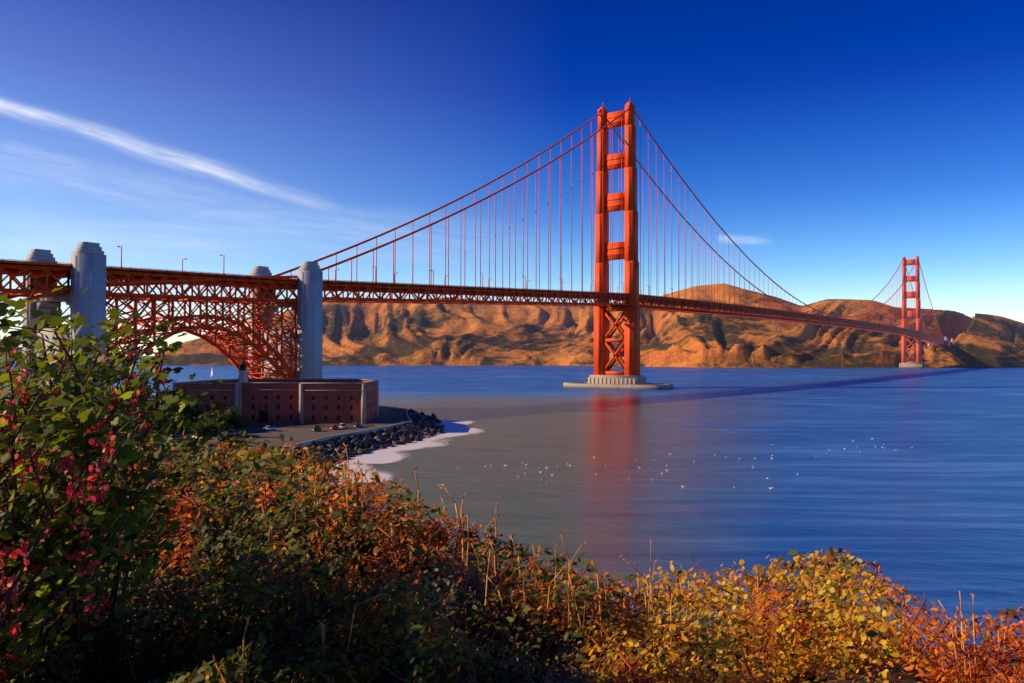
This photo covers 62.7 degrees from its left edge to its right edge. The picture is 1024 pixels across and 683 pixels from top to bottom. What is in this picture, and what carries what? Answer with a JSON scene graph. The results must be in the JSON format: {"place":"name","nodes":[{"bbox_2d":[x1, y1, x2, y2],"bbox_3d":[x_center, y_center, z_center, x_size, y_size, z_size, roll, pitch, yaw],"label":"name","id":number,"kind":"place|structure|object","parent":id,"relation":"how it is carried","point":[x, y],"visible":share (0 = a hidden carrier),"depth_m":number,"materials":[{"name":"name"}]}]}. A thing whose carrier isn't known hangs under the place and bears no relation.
{"place":"outdoors","nodes":[
{"label":"outdoors","id":0,"kind":"place"},
{"bbox_2d":[177,379,375,423],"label":"fort point walls","id":1,"kind":"structure","parent":0,"point":[284,391],"depth_m":287.13,"materials":[{"name":"red brick"}]},
{"bbox_2d":[172,379,378,423],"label":"fort point stone trim","id":2,"kind":"structure","parent":1,"relation":"attached to","point":[301,390],"depth_m":284.11,"materials":[{"name":"grey stone"}]},
{"bbox_2d":[237,371,248,381],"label":"lighthouse","id":3,"kind":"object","parent":2,"relation":"on","point":[243,377],"depth_m":295.72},
{"bbox_2d":[240,361,246,370],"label":"lighthouse lantern","id":4,"kind":"object","parent":3,"relation":"on","point":[243,364],"visible":1,"depth_m":296.16,"materials":[{"name":"black metal"}]},
{"bbox_2d":[198,395,352,422],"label":"fort windows","id":5,"kind":"structure","parent":1,"relation":"in","point":[261,416],"depth_m":288.32,"materials":[{"name":"black glass"}]},
{"bbox_2d":[0,0,1023,355],"label":"sky","id":6,"kind":"structure","parent":0,"point":[835,143],"materials":[{"name":"blue"}]},
{"bbox_2d":[1,356,1023,671],"bbox_3d":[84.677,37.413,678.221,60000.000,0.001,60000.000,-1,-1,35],"label":"water","id":7,"kind":"structure","parent":0,"point":[933,506],"depth_m":193.94,"materials":[{"name":"blue liquid"}]},
{"bbox_2d":[325,420,483,484],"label":"surf foam","id":8,"kind":"object","parent":7,"relation":"on","point":[452,428],"visible":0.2,"depth_m":232.21,"materials":[{"name":"white"}]},
{"bbox_2d":[563,382,672,389],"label":"pier fender","id":9,"kind":"object","parent":7,"relation":"in","point":[655,386],"visible":0.5,"depth_m":653.67,"materials":[{"name":"concrete"}]},
{"bbox_2d":[458,438,912,488],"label":"seagulls","id":10,"kind":"object","parent":7,"relation":"on","point":[666,465],"visible":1,"depth_m":199.43,"materials":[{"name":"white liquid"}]},
{"bbox_2d":[117,246,924,329],"bbox_3d":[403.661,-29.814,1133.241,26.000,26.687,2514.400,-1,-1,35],"label":"deck lamp heads","id":11,"kind":"object","parent":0,"point":[522,276],"visible":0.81,"depth_m":583.42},
{"bbox_2d":[128,407,1022,682],"bbox_3d":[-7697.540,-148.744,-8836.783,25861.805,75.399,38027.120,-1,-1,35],"label":"san francisco shore","id":12,"kind":"structure","parent":0,"point":[387,417],"depth_m":248.72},
{"bbox_2d":[22,242,105,397],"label":"pylon","id":13,"kind":"object","parent":12,"relation":"on","point":[88,262],"visible":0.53,"depth_m":306.64,"materials":[{"name":"concrete"}]},
{"bbox_2d":[18,384,217,449],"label":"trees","id":14,"kind":"object","parent":12,"relation":"on","point":[209,431],"visible":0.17,"depth_m":215.26,"materials":[{"name":"green plant"}]},
{"bbox_2d":[19,399,248,457],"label":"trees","id":15,"kind":"object","parent":12,"relation":"on","point":[215,404],"visible":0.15,"depth_m":256.30,"materials":[{"name":"green plant"}]},
{"bbox_2d":[104,412,247,461],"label":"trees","id":16,"kind":"object","parent":12,"relation":"on","point":[209,421],"visible":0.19,"depth_m":206.63,"materials":[{"name":"green plant"}]},
{"bbox_2d":[57,296,296,386],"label":"steel arch","id":17,"kind":"structure","parent":12,"relation":"on","point":[205,325],"depth_m":371.40,"materials":[{"name":"red metal"}]},
{"bbox_2d":[147,396,241,434],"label":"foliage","id":18,"kind":"object","parent":12,"relation":"on","point":[221,424],"visible":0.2,"depth_m":236.29,"materials":[{"name":"green plant"}]},
{"bbox_2d":[156,406,250,477],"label":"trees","id":19,"kind":"object","parent":12,"relation":"on","point":[229,436],"visible":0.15,"depth_m":206.31,"materials":[{"name":"green plant"}]},
{"bbox_2d":[199,448,236,471],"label":"leaves","id":20,"kind":"object","parent":12,"relation":"on","point":[221,457],"visible":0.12,"depth_m":156.21,"materials":[{"name":"green plant"}]},
{"bbox_2d":[227,430,241,434],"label":"car","id":21,"kind":"object","parent":12,"relation":"on","point":[232,431],"visible":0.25,"depth_m":241.06,"materials":[{"name":"grey paint"}]},
{"bbox_2d":[165,444,326,488],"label":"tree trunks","id":22,"kind":"object","parent":12,"relation":"on","point":[258,448],"visible":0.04,"depth_m":123.04,"materials":[{"name":"green plant"}]},
{"bbox_2d":[157,424,374,427],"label":"fort base","id":23,"kind":"object","parent":12,"relation":"on","point":[297,425],"visible":0.33,"depth_m":276.95,"materials":[{"name":"concrete"}]},
{"bbox_2d":[262,426,276,430],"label":"car","id":24,"kind":"object","parent":12,"relation":"on","point":[269,428],"visible":1,"depth_m":257.44,"materials":[{"name":"white paint"}]},
{"bbox_2d":[241,453,297,493],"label":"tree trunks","id":25,"kind":"object","parent":12,"relation":"on","point":[273,477],"visible":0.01,"depth_m":109.88,"materials":[{"name":"green plant"}]},
{"bbox_2d":[248,261,322,378],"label":"pylon","id":26,"kind":"object","parent":12,"relation":"on","point":[309,336],"visible":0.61,"depth_m":391.22,"materials":[{"name":"concrete"}]},
{"bbox_2d":[312,426,320,431],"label":"car","id":27,"kind":"object","parent":12,"relation":"on","point":[316,428],"visible":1,"depth_m":254.47,"materials":[{"name":"grey paint"}]},
{"bbox_2d":[330,425,338,429],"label":"car","id":28,"kind":"object","parent":12,"relation":"on","point":[336,427],"visible":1,"depth_m":260.46,"materials":[{"name":"red paint"}]},
{"bbox_2d":[262,405,411,494],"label":"seawall","id":29,"kind":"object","parent":12,"relation":"on","point":[350,433],"depth_m":247.27,"materials":[{"name":"grey concrete"}]},
{"bbox_2d":[339,423,346,428],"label":"car","id":30,"kind":"object","parent":12,"relation":"on","point":[343,425],"visible":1,"depth_m":263.47,"materials":[{"name":"white paint"}]},
{"bbox_2d":[274,408,475,560],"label":"riprap rocks","id":31,"kind":"object","parent":12,"relation":"on","point":[426,425],"visible":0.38,"depth_m":245.75,"materials":[{"name":"grey stone"}]},
{"bbox_2d":[3,473,919,682],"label":"understory vegetation","id":32,"kind":"object","parent":12,"relation":"on","point":[386,676],"visible":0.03,"depth_m":4.14,"materials":[{"name":"plant"}]},
{"bbox_2d":[0,273,222,682],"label":"leafy bush","id":33,"kind":"object","parent":32,"relation":"on","point":[85,413],"depth_m":2.41,"materials":[{"name":"green plant"}]},
{"bbox_2d":[127,447,1006,682],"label":"dry grass stalks","id":34,"kind":"object","parent":32,"relation":"on","point":[650,599],"visible":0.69,"depth_m":4.07,"materials":[{"name":"brown plant"}]},
{"bbox_2d":[0,245,950,345],"bbox_3d":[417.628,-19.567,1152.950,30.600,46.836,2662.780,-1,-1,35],"label":"bridge deck","id":35,"kind":"structure","parent":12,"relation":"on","point":[14,270],"depth_m":444.13,"materials":[{"name":"red metal"}]},
{"bbox_2d":[0,263,924,333],"bbox_3d":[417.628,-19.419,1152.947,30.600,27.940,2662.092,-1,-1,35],"label":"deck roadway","id":36,"kind":"structure","parent":35,"relation":"on","point":[391,285],"depth_m":427.53,"materials":[{"name":"grey asphalt"}]},
{"bbox_2d":[0,420,1023,682],"bbox_3d":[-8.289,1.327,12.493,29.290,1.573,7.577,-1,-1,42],"label":"shrubs","id":37,"kind":"object","parent":12,"relation":"on","point":[204,670],"visible":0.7,"depth_m":3.60,"materials":[{"name":"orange plant"}]},
{"bbox_2d":[169,443,990,677],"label":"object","id":38,"kind":"object","parent":37,"relation":"on","point":[601,575],"visible":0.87,"depth_m":4.14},
{"bbox_2d":[150,283,1023,367],"bbox_3d":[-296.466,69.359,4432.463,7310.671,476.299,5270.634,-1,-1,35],"label":"hills","id":39,"kind":"structure","parent":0,"point":[436,334],"depth_m":2237.08,"materials":[{"name":"brown soil"}]},
{"bbox_2d":[928,337,947,345],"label":"pylon","id":40,"kind":"object","parent":39,"relation":"on","point":[945,341],"visible":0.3,"depth_m":1989.11,"materials":[{"name":"concrete"}]},
{"bbox_2d":[588,375,645,384],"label":"tower pier","id":41,"kind":"structure","parent":0,"point":[618,379],"depth_m":669.75,"materials":[{"name":"white concrete"}]},
{"bbox_2d":[594,101,639,375],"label":"tower","id":42,"kind":"structure","parent":41,"relation":"on","point":[626,250],"depth_m":676.95,"materials":[{"name":"metal"}]},
{"bbox_2d":[899,363,923,367],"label":"tower pier","id":43,"kind":"structure","parent":0,"point":[911,365],"depth_m":1717.37,"materials":[{"name":"white concrete"}]},
{"bbox_2d":[901,256,921,362],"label":"tower","id":44,"kind":"structure","parent":43,"relation":"on","point":[906,315],"depth_m":1723.54,"materials":[{"name":"metal"}]},
{"bbox_3d":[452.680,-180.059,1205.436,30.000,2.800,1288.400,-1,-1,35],"label":"cable saddles","id":45,"kind":"object","parent":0,"visible":0},
{"bbox_2d":[7,108,950,344],"bbox_3d":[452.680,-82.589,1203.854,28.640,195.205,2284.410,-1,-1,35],"label":"cables","id":46,"kind":"object","parent":45,"relation":"hanging from","point":[132,283],"visible":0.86,"depth_m":519.19,"materials":[{"name":"red metal"}]},
{"bbox_2d":[328,116,936,336],"bbox_3d":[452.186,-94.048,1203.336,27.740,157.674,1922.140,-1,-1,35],"label":"suspender ropes","id":47,"kind":"object","parent":46,"relation":"attached to","point":[612,243],"visible":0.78,"depth_m":659.55,"materials":[{"name":"red metal"}]}
]}

